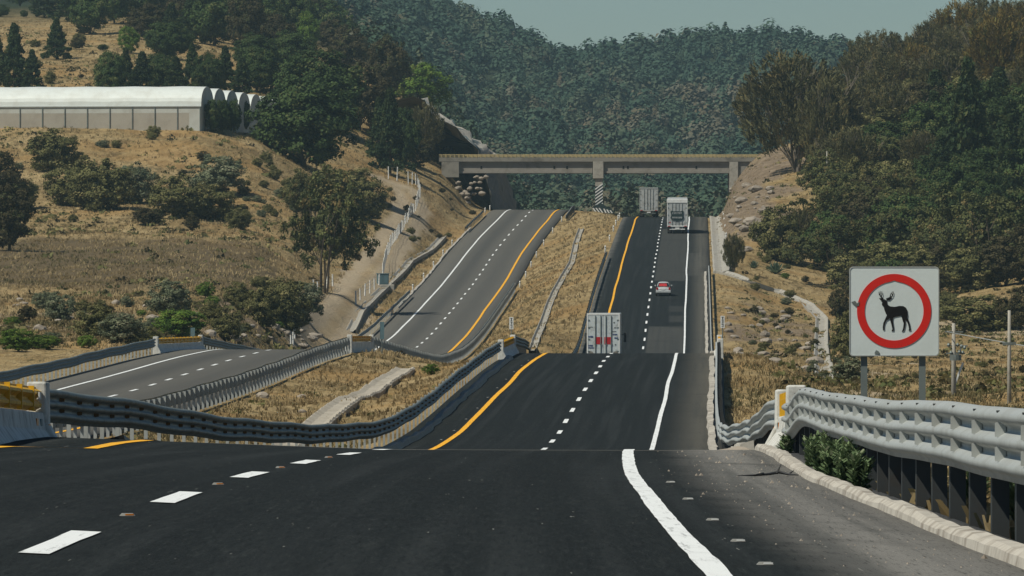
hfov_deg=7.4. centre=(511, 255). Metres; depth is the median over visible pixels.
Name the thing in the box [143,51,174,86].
broadleaf tree
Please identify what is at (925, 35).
sparse tree
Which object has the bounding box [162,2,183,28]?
conifer tree
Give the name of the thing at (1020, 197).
broadleaf tree
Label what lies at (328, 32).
broadleaf tree
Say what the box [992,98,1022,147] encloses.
conifer tree
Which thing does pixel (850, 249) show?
bush
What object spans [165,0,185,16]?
broadleaf tree
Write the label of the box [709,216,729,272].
concrete gutter
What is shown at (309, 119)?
broadleaf tree
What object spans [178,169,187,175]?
scrub
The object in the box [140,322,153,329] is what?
scrub
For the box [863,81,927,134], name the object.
sparse tree
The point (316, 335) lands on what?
rock
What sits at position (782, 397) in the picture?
guardrail end
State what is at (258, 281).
bush
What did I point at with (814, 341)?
scrub
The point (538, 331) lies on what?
concrete drain
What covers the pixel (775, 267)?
agave
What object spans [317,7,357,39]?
broadleaf tree
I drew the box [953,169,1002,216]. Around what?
broadleaf tree
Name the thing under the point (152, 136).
scrub
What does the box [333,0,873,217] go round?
forest
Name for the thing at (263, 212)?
scrub
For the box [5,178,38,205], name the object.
bush
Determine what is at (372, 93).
broadleaf tree
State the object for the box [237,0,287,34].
broadleaf tree
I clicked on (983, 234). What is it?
bush
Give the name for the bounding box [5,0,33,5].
broadleaf tree
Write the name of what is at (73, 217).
scrub
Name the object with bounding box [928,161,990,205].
broadleaf tree
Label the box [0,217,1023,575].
road
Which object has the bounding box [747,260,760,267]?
agave
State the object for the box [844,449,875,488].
weed
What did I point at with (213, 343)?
guardrail
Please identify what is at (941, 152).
conifer tree
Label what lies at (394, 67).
broadleaf tree
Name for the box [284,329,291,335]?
rock
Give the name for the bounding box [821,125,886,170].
sparse tree
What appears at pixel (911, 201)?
broadleaf tree
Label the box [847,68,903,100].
sparse tree
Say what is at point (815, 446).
weed
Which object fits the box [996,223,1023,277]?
broadleaf tree
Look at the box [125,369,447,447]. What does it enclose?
ground cover
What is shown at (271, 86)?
conifer tree
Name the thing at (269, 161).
scrub
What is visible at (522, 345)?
guardrail
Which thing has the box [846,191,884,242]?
broadleaf tree
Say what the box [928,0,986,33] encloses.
sparse tree
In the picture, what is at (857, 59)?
sparse tree
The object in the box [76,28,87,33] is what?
scrub
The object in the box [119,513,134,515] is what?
road stud
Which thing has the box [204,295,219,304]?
scrub
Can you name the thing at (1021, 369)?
scrub
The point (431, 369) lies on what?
bush
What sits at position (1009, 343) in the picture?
utility pole
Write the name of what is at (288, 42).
broadleaf tree
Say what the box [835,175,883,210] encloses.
broadleaf tree
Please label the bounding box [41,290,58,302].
scrub
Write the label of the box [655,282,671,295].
car
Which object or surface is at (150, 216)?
bush
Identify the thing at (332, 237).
eucalyptus tree
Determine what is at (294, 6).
broadleaf tree
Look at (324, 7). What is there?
broadleaf tree
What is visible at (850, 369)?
bush
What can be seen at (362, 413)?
dry grass
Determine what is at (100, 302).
scrub
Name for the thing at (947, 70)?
sparse tree
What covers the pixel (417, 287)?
kerb
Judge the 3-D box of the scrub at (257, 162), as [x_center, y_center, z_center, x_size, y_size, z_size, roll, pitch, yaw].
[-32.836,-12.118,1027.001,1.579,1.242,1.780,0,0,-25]
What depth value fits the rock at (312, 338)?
736.64 m
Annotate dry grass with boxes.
[93,319,497,448]
[474,211,617,355]
[710,147,1023,424]
[869,466,1014,539]
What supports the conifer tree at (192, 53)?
on the ground at (336, 316)
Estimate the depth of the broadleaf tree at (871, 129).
1031.51 m
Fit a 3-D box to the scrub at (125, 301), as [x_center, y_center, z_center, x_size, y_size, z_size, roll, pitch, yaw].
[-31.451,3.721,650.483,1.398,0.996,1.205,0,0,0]
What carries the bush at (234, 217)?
on the ground at (336, 316)
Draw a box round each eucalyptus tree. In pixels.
[260,164,380,293]
[277,168,324,225]
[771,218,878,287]
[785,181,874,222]
[795,147,851,189]
[800,156,865,210]
[853,160,916,185]
[860,185,928,206]
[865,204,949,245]
[870,135,912,162]
[872,169,928,197]
[880,168,923,193]
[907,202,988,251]
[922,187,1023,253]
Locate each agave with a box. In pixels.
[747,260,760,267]
[763,261,787,272]
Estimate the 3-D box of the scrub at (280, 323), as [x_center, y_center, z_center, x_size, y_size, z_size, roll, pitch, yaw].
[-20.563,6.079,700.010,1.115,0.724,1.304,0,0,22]
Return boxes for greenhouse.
[0,86,212,130]
[210,88,224,128]
[223,90,237,132]
[235,92,249,132]
[247,94,261,131]
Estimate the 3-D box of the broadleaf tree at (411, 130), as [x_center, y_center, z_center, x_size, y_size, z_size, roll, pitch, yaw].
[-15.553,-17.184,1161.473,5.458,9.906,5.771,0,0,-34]
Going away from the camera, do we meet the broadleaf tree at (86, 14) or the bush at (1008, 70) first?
the bush at (1008, 70)
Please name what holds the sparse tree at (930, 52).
on the ground at (336, 316)
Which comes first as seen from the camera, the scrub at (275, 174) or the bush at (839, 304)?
the bush at (839, 304)
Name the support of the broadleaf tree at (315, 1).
on the ground at (336, 316)
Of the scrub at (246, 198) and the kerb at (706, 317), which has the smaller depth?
the kerb at (706, 317)
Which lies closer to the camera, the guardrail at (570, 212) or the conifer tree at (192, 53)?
the guardrail at (570, 212)
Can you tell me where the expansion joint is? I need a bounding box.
[198,442,685,450]
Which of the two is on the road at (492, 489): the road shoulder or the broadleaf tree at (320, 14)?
the road shoulder
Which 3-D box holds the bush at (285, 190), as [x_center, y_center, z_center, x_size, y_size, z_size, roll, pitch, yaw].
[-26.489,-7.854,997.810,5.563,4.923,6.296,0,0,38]
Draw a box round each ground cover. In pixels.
[0,22,409,355]
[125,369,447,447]
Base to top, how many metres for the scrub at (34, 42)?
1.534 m
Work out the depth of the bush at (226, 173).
987.86 m
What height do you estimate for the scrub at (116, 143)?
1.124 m
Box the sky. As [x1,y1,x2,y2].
[452,0,1023,49]
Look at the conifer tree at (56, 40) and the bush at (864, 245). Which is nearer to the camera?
the bush at (864, 245)
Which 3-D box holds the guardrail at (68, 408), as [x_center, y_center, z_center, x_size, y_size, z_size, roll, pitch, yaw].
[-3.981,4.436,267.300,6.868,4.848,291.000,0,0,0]
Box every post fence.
[290,329,295,345]
[313,274,333,288]
[355,270,382,304]
[382,174,420,272]
[388,166,415,184]
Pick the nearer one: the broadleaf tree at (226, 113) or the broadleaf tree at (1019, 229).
the broadleaf tree at (1019, 229)
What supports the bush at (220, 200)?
on the ground at (336, 316)
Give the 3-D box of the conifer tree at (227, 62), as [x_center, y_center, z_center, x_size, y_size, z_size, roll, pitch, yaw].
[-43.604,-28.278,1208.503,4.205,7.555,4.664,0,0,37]
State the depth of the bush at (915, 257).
863.13 m
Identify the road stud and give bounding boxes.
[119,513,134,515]
[731,539,745,541]
[757,562,773,564]
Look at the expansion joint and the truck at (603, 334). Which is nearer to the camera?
the expansion joint
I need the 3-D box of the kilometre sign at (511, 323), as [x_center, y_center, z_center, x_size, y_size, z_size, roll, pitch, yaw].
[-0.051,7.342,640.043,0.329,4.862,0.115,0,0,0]
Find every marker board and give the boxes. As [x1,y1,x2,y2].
[190,328,194,336]
[380,322,383,353]
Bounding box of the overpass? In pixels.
[439,154,758,212]
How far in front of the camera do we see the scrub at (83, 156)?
1017.68 m
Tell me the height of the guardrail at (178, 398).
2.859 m
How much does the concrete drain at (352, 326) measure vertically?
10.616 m
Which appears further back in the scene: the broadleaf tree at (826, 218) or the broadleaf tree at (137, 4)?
the broadleaf tree at (137, 4)
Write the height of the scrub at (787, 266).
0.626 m
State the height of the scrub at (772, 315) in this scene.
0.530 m
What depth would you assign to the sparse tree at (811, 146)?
1037.19 m
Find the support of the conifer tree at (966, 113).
on the ground at (336, 316)
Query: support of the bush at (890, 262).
on the ground at (336, 316)
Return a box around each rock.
[33,324,46,331]
[112,299,119,304]
[146,314,158,318]
[204,329,215,336]
[256,391,268,398]
[270,323,280,330]
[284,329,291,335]
[298,343,309,348]
[307,335,317,341]
[309,332,322,338]
[719,446,750,449]
[724,328,732,332]
[728,218,742,224]
[733,347,742,351]
[735,197,747,203]
[738,225,748,231]
[742,182,750,187]
[743,217,761,225]
[744,246,751,251]
[748,185,762,192]
[757,351,769,354]
[760,330,769,336]
[762,337,771,342]
[765,186,773,190]
[769,357,780,362]
[780,314,790,318]
[799,346,811,349]
[806,356,823,364]
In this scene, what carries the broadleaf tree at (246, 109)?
on the ground at (336, 316)
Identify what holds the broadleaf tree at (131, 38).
on the ground at (336, 316)
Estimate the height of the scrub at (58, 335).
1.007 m
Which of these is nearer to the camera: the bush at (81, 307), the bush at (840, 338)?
the bush at (840, 338)
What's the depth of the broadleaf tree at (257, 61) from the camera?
1206.89 m
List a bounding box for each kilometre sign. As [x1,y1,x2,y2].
[509,317,512,334]
[721,316,724,338]
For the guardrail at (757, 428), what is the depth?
197.81 m
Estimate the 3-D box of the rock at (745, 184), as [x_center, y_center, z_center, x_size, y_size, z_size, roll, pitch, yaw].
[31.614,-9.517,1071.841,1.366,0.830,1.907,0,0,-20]
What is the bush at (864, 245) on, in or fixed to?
on the ground at (336, 316)
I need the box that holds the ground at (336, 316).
[0,0,1023,448]
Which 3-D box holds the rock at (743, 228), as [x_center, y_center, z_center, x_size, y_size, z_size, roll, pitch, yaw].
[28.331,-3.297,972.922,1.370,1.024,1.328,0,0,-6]
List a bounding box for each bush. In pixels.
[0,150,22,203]
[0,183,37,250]
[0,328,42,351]
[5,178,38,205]
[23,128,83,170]
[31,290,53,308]
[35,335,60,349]
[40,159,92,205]
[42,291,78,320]
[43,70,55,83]
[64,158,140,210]
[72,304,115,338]
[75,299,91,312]
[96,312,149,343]
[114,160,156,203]
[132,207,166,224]
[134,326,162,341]
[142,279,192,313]
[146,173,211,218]
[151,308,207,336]
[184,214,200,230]
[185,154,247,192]
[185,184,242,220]
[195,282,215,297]
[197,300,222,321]
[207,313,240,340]
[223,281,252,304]
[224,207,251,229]
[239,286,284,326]
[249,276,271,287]
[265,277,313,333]
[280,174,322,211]
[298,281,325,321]
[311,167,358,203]
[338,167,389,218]
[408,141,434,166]
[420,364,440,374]
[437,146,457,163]
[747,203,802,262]
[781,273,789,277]
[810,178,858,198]
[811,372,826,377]
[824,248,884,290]
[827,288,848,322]
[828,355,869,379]
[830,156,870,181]
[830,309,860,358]
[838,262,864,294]
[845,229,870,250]
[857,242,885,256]
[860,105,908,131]
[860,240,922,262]
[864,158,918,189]
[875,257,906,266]
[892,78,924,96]
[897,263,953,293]
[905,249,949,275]
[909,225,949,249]
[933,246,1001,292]
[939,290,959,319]
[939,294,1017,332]
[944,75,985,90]
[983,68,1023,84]
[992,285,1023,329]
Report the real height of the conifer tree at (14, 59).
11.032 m
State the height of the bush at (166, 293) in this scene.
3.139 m
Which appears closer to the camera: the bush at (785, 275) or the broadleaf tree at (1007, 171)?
the bush at (785, 275)
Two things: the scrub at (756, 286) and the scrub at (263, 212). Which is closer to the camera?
the scrub at (756, 286)
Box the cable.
[947,331,1023,345]
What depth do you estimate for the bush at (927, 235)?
872.03 m
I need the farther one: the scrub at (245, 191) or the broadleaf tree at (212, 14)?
the broadleaf tree at (212, 14)
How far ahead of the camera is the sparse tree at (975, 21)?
1310.17 m
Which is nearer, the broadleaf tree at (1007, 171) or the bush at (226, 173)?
the broadleaf tree at (1007, 171)
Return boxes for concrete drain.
[274,367,414,446]
[346,235,446,331]
[528,228,583,352]
[716,271,832,378]
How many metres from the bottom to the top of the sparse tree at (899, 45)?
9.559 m
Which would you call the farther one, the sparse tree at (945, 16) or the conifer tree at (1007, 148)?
the sparse tree at (945, 16)
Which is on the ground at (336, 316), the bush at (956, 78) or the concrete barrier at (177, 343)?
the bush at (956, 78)
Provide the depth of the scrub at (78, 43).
1325.21 m
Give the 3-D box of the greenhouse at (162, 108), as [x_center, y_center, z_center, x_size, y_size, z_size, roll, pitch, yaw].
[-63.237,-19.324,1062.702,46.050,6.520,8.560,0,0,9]
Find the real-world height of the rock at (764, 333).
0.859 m
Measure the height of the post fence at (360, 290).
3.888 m
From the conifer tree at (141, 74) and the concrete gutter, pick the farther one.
the conifer tree at (141, 74)
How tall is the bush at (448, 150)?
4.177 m
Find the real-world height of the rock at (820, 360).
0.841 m
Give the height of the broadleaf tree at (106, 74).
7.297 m
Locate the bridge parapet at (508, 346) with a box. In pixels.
[498,335,518,359]
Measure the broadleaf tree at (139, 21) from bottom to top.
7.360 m
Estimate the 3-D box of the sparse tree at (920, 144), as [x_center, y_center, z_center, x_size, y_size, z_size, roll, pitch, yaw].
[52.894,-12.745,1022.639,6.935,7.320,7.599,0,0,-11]
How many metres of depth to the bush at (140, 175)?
965.34 m
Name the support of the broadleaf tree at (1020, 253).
on the ground at (336, 316)
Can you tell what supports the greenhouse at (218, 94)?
on the ground at (336, 316)
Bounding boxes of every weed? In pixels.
[775,431,795,452]
[801,435,813,466]
[807,429,836,471]
[817,439,845,477]
[826,436,861,481]
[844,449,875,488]
[966,471,990,499]
[1009,482,1014,521]
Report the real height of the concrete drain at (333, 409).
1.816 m
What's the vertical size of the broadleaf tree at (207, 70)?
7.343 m
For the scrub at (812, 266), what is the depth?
912.85 m
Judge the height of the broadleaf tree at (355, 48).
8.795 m
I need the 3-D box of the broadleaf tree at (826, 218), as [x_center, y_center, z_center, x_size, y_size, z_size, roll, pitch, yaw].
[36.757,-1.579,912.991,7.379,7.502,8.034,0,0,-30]
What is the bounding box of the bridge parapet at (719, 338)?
[714,335,722,357]
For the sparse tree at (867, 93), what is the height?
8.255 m
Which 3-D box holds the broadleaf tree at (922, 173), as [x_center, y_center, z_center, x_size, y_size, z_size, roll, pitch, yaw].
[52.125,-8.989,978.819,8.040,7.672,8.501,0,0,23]
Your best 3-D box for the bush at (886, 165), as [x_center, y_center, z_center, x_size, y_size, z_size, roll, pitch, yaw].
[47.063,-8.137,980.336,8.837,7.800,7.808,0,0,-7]
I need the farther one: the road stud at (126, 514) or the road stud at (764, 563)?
the road stud at (126, 514)
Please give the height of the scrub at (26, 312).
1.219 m
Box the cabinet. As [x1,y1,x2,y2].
[376,273,393,290]
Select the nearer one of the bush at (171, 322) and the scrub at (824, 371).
the scrub at (824, 371)
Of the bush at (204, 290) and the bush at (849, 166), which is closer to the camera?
the bush at (204, 290)
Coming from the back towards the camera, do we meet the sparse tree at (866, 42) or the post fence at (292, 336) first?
the sparse tree at (866, 42)
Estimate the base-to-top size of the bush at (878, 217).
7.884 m
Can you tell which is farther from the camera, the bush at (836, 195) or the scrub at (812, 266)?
the bush at (836, 195)
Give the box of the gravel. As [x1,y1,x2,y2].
[657,450,1001,575]
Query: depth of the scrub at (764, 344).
692.33 m
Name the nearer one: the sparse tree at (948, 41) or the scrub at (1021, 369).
the scrub at (1021, 369)
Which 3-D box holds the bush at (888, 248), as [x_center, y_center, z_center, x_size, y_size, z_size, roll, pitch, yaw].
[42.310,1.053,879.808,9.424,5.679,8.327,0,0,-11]
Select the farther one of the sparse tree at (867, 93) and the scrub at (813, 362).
the sparse tree at (867, 93)
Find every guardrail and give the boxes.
[0,339,155,385]
[50,342,500,448]
[53,337,349,438]
[203,337,257,348]
[340,290,409,348]
[374,283,514,362]
[465,210,483,230]
[516,336,529,352]
[565,206,574,220]
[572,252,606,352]
[708,266,713,350]
[715,342,774,448]
[781,387,1023,543]
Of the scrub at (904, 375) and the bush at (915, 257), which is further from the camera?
the bush at (915, 257)
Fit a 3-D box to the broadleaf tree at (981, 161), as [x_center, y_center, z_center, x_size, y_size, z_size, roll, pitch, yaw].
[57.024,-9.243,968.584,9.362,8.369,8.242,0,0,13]
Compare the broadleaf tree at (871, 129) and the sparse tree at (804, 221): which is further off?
the broadleaf tree at (871, 129)
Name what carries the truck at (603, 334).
on the road at (492, 489)
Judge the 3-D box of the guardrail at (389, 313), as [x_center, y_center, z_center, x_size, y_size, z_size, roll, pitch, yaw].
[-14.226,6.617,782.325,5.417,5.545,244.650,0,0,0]
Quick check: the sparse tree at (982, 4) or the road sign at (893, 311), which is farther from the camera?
the sparse tree at (982, 4)
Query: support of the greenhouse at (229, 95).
on the ground at (336, 316)
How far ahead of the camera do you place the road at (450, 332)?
825.98 m
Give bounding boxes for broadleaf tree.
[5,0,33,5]
[67,0,113,34]
[92,50,128,86]
[102,0,133,22]
[116,26,139,52]
[122,1,167,37]
[126,0,167,16]
[143,20,197,56]
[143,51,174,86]
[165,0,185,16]
[182,0,244,45]
[188,51,227,88]
[204,99,221,129]
[216,98,232,130]
[224,0,266,46]
[227,98,242,132]
[229,32,280,60]
[235,46,280,91]
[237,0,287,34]
[243,101,252,128]
[244,75,363,168]
[259,12,296,41]
[268,29,318,72]
[271,46,369,106]
[286,0,318,32]
[296,10,320,44]
[299,0,327,20]
[301,0,331,20]
[314,0,345,40]
[316,18,349,50]
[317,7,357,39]
[318,0,342,40]
[328,25,369,65]
[346,59,396,130]
[364,34,413,91]
[391,106,422,160]
[395,62,453,104]
[801,210,863,266]
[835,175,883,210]
[835,186,878,218]
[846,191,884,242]
[858,192,940,257]
[862,120,916,168]
[898,100,950,147]
[902,81,950,112]
[911,154,951,186]
[917,235,971,285]
[925,126,997,150]
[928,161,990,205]
[937,102,951,126]
[940,78,1000,106]
[945,146,997,182]
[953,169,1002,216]
[974,232,1023,285]
[980,94,1022,137]
[982,139,996,164]
[985,186,1023,252]
[995,142,1023,188]
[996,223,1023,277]
[1001,93,1023,119]
[1007,82,1023,97]
[1013,235,1023,265]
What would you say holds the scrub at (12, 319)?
on the ground at (336, 316)
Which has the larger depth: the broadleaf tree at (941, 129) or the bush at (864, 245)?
the broadleaf tree at (941, 129)
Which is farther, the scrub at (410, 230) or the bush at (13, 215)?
the scrub at (410, 230)
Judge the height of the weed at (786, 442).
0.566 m
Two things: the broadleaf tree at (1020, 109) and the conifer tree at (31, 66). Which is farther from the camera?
the conifer tree at (31, 66)
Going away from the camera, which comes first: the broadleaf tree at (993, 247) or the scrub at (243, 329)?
the scrub at (243, 329)
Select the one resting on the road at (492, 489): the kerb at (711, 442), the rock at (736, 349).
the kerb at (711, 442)
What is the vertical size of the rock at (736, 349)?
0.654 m
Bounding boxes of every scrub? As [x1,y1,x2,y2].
[0,4,10,16]
[0,325,19,333]
[3,316,20,324]
[16,305,37,319]
[20,10,27,16]
[29,39,40,46]
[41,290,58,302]
[42,330,63,343]
[68,214,78,221]
[70,37,84,48]
[72,33,85,43]
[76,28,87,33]
[77,335,98,347]
[80,154,89,161]
[90,299,108,308]
[97,44,108,49]
[98,139,109,147]
[110,140,122,147]
[119,296,134,306]
[137,310,146,315]
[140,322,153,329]
[145,125,161,136]
[146,316,161,328]
[148,133,157,139]
[153,297,166,311]
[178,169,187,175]
[195,151,209,159]
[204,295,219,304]
[219,186,229,192]
[233,312,243,319]
[237,185,251,195]
[239,204,248,210]
[239,324,246,333]
[241,322,252,331]
[242,196,251,200]
[251,157,262,166]
[251,195,261,201]
[256,209,267,216]
[258,180,269,186]
[259,151,272,159]
[262,203,273,208]
[263,159,273,165]
[263,207,272,212]
[268,164,276,169]
[269,169,279,179]
[270,210,278,216]
[272,188,283,197]
[275,321,283,327]
[280,178,288,186]
[403,204,410,211]
[405,227,415,233]
[409,236,417,241]
[748,339,757,344]
[750,283,759,290]
[758,341,769,347]
[761,255,771,262]
[769,313,778,317]
[780,297,791,304]
[782,264,791,268]
[783,290,796,296]
[783,345,796,354]
[784,307,794,314]
[801,275,809,281]
[806,364,817,372]
[807,264,815,268]
[809,339,819,346]
[809,360,817,364]
[812,327,819,332]
[819,369,829,375]
[899,374,911,379]
[978,361,988,366]
[1018,364,1023,372]
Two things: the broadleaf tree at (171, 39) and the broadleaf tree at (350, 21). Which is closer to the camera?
the broadleaf tree at (171, 39)
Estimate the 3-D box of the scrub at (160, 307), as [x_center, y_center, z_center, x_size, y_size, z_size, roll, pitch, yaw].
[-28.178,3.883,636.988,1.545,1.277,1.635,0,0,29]
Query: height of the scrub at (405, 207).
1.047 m
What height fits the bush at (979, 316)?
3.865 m
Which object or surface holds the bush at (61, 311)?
on the ground at (336, 316)
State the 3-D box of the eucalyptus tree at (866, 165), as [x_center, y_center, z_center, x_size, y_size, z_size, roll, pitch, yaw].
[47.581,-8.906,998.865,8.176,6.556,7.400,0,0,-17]
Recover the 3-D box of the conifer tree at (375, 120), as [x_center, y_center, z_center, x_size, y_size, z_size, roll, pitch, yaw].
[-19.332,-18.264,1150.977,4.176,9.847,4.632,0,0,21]
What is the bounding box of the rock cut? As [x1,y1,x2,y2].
[369,97,516,209]
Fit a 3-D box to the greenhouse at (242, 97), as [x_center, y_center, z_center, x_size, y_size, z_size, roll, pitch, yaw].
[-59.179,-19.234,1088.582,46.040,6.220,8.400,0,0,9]
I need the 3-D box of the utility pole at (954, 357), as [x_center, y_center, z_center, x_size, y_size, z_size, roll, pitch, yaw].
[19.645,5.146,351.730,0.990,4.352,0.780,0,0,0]
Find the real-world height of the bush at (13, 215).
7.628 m
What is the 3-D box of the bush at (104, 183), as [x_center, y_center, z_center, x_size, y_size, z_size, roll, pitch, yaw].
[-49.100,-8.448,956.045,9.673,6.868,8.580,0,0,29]
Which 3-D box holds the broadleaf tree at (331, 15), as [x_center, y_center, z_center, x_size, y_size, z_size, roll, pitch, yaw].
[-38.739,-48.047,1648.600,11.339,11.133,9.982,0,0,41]
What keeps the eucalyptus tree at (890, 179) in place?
on the ground at (336, 316)
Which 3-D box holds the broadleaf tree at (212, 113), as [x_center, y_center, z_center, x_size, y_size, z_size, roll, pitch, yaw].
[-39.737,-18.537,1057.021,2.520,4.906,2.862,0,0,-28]
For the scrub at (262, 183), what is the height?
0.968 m
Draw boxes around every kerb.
[396,227,470,308]
[704,271,713,352]
[706,355,753,449]
[754,444,1023,568]
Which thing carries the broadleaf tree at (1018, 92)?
on the ground at (336, 316)
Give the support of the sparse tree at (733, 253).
on the ground at (336, 316)
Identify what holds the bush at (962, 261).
on the ground at (336, 316)
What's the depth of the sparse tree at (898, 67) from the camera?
1185.78 m
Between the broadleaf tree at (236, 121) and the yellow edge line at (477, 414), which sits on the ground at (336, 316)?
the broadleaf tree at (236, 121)
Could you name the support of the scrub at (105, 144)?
on the ground at (336, 316)
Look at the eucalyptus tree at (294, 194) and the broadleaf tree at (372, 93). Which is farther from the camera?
the broadleaf tree at (372, 93)
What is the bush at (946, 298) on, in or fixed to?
on the ground at (336, 316)
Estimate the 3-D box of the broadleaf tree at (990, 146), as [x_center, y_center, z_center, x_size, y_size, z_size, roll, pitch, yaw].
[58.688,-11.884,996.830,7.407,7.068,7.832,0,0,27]
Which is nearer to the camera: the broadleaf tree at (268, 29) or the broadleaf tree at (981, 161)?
the broadleaf tree at (981, 161)
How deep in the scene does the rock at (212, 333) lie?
609.06 m
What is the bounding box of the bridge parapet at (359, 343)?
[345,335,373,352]
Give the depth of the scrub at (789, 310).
791.29 m
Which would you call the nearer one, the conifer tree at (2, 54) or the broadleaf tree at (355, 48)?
the conifer tree at (2, 54)
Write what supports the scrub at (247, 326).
on the ground at (336, 316)
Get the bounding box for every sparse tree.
[411,101,444,153]
[720,233,745,271]
[731,48,864,171]
[788,204,816,256]
[789,106,856,157]
[793,75,851,156]
[805,133,841,170]
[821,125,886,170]
[833,44,891,92]
[843,29,902,75]
[844,82,881,105]
[846,105,870,130]
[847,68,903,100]
[847,96,869,115]
[861,52,919,90]
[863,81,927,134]
[876,32,916,58]
[893,41,939,78]
[896,129,936,167]
[904,19,961,58]
[911,50,981,93]
[913,48,959,68]
[923,29,970,54]
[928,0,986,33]
[954,0,1002,19]
[957,39,1014,79]
[958,15,994,45]
[959,6,1023,79]
[979,0,1017,17]
[990,1,1023,29]
[1004,50,1023,72]
[1006,64,1023,95]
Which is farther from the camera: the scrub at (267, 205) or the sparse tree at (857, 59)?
the sparse tree at (857, 59)
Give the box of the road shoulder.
[110,355,512,449]
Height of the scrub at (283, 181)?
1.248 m
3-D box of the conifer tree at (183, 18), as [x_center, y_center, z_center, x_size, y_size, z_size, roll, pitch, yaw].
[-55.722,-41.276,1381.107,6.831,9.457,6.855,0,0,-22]
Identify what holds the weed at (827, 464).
on the ground at (336, 316)
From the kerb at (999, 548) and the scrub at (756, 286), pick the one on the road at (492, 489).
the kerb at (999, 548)
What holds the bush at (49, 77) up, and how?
on the ground at (336, 316)
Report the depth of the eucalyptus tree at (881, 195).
934.16 m
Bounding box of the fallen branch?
[737,464,797,475]
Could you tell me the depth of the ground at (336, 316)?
895.99 m
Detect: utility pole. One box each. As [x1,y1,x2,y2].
[945,323,967,394]
[1003,310,1015,403]
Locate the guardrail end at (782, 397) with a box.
[765,385,805,448]
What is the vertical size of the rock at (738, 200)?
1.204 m
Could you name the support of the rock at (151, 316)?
on the ground at (336, 316)
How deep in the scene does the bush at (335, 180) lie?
1033.95 m
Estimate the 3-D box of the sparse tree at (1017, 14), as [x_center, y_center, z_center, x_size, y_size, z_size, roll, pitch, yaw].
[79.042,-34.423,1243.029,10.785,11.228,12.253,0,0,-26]
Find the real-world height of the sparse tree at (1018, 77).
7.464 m
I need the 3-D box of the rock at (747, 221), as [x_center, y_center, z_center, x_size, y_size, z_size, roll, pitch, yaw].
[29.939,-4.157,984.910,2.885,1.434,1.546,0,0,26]
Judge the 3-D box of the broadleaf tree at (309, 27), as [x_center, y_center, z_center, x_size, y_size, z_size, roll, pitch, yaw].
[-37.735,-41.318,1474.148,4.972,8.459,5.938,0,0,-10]
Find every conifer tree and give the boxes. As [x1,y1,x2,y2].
[0,21,30,86]
[0,38,11,86]
[20,49,46,86]
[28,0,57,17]
[39,17,72,58]
[46,0,77,21]
[118,47,138,86]
[126,51,156,86]
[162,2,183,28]
[162,56,190,86]
[178,0,212,39]
[183,42,198,85]
[218,45,234,89]
[229,56,254,93]
[257,55,280,93]
[364,96,393,157]
[368,87,416,174]
[923,69,946,102]
[926,90,943,123]
[926,133,951,179]
[943,56,994,166]
[943,191,976,228]
[977,186,1001,225]
[981,106,990,133]
[987,66,1013,103]
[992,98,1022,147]
[994,114,1023,187]
[999,174,1018,198]
[1017,117,1023,147]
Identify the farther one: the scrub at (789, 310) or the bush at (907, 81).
the bush at (907, 81)
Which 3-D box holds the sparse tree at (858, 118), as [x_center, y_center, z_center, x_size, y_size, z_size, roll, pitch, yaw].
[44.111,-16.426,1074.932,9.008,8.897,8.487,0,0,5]
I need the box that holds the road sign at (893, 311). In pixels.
[849,267,938,399]
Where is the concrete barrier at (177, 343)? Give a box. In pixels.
[153,335,205,353]
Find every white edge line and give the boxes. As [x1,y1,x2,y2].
[57,209,515,389]
[622,217,732,575]
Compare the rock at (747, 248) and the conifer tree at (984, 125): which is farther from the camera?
the conifer tree at (984, 125)
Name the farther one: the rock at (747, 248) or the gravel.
the rock at (747, 248)
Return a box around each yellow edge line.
[0,217,636,449]
[55,209,562,432]
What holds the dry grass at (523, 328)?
on the ground at (336, 316)
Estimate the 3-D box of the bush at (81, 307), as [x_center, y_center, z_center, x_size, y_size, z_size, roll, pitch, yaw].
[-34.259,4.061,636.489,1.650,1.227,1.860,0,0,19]
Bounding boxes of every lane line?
[20,219,662,553]
[108,209,539,396]
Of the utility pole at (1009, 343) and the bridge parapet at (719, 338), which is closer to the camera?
the utility pole at (1009, 343)
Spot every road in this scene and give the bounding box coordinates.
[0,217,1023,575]
[5,210,568,438]
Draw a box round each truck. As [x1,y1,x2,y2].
[585,313,625,352]
[638,188,660,216]
[665,197,689,232]
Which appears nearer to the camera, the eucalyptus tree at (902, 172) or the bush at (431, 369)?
the bush at (431, 369)
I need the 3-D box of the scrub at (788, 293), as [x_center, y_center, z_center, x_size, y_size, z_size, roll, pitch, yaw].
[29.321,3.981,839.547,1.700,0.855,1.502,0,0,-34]
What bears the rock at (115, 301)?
on the ground at (336, 316)
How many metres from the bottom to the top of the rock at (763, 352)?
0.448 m
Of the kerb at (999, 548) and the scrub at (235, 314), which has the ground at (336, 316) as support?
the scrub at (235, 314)
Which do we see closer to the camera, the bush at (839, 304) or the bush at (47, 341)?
the bush at (47, 341)
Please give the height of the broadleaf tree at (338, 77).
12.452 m

